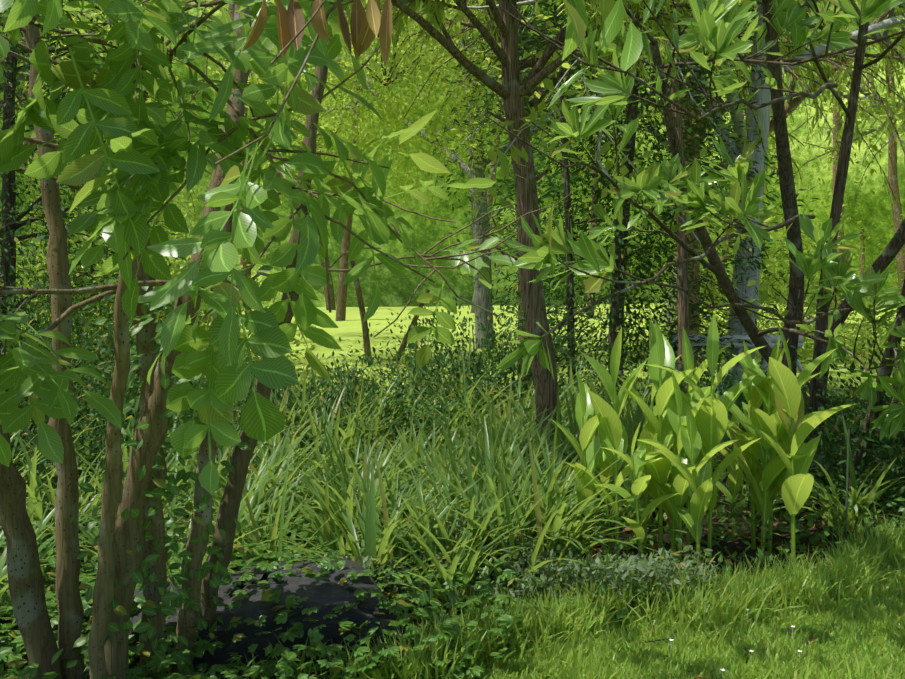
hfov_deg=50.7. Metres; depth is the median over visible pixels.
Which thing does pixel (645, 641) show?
litter twigs
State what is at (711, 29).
tree
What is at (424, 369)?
bush
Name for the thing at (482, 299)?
broad tree
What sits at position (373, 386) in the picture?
bush
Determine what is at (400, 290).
treeline
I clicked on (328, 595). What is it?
rock
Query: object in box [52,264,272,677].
vine shrub
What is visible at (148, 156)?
tree
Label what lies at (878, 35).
broad tree
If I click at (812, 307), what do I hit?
bush
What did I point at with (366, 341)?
small tree trunk
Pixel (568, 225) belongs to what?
slim tree trunk
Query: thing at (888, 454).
bush
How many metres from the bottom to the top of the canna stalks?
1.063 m
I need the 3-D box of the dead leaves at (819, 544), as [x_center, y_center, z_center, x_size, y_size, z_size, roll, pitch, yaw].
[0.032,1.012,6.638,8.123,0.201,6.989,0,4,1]
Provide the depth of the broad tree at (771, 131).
21.78 m
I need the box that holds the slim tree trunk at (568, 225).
[557,71,575,378]
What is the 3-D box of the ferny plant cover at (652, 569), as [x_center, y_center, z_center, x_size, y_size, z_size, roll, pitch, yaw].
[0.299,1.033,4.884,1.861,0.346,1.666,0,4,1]
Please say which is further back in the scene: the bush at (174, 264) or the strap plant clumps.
the bush at (174, 264)
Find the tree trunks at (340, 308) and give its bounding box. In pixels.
[240,0,904,320]
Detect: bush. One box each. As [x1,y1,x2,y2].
[0,159,315,374]
[0,191,323,420]
[0,200,251,527]
[90,337,496,479]
[320,286,639,424]
[566,346,868,454]
[576,146,904,368]
[725,318,904,536]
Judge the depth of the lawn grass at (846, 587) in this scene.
3.88 m
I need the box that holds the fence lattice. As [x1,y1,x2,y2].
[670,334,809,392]
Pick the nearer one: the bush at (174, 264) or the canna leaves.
the canna leaves
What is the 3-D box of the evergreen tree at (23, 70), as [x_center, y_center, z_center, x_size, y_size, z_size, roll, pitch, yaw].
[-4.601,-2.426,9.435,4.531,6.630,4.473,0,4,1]
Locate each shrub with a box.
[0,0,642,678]
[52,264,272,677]
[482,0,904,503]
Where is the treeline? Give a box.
[0,0,904,307]
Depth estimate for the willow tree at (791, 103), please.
14.91 m
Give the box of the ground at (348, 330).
[0,302,904,678]
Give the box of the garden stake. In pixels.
[844,429,849,542]
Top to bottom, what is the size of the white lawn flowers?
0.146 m
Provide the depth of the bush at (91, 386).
6.33 m
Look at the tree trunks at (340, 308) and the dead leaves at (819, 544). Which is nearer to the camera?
the dead leaves at (819, 544)
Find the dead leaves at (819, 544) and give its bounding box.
[0,411,904,678]
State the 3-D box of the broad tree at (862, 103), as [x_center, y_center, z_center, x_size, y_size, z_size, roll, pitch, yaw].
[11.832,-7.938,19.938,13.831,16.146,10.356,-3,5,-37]
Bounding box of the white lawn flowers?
[669,609,801,678]
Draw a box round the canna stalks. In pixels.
[582,368,795,568]
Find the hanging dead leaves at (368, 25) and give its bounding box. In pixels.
[241,0,392,65]
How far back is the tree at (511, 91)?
6.70 m
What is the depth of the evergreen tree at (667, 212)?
10.37 m
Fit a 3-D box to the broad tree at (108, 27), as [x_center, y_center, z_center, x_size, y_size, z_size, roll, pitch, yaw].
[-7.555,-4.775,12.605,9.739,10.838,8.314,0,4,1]
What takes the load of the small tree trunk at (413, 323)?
on the ground at (348, 330)
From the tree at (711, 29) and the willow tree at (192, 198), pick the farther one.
the willow tree at (192, 198)
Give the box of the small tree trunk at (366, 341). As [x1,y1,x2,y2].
[350,260,373,361]
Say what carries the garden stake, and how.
on the ground at (348, 330)
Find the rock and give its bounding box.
[83,557,413,678]
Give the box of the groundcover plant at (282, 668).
[0,380,904,678]
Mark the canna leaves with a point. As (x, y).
(706, 425)
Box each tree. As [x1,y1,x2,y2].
[0,0,216,379]
[0,0,345,260]
[0,8,201,150]
[171,0,860,348]
[183,0,743,458]
[203,0,904,385]
[207,0,553,228]
[345,0,904,365]
[362,0,904,385]
[426,0,820,394]
[531,0,904,331]
[738,0,904,210]
[834,0,904,86]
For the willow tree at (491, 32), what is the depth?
9.88 m
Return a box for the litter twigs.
[0,439,734,642]
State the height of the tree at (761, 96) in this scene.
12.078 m
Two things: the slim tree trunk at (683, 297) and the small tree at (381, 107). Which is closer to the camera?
the slim tree trunk at (683, 297)
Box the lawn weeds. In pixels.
[470,580,904,678]
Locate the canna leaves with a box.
[551,313,856,542]
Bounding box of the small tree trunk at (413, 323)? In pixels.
[390,289,429,360]
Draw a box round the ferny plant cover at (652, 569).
[303,482,726,619]
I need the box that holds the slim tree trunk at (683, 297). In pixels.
[665,0,688,391]
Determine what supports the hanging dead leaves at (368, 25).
attached to the tree at (148, 156)
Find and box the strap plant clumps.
[0,338,904,678]
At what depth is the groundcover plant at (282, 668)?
3.81 m
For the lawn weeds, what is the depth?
3.81 m
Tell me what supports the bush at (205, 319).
on the ground at (348, 330)
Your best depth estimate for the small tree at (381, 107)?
15.64 m
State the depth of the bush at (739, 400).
8.76 m
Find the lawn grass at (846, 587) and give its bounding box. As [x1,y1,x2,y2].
[243,504,904,678]

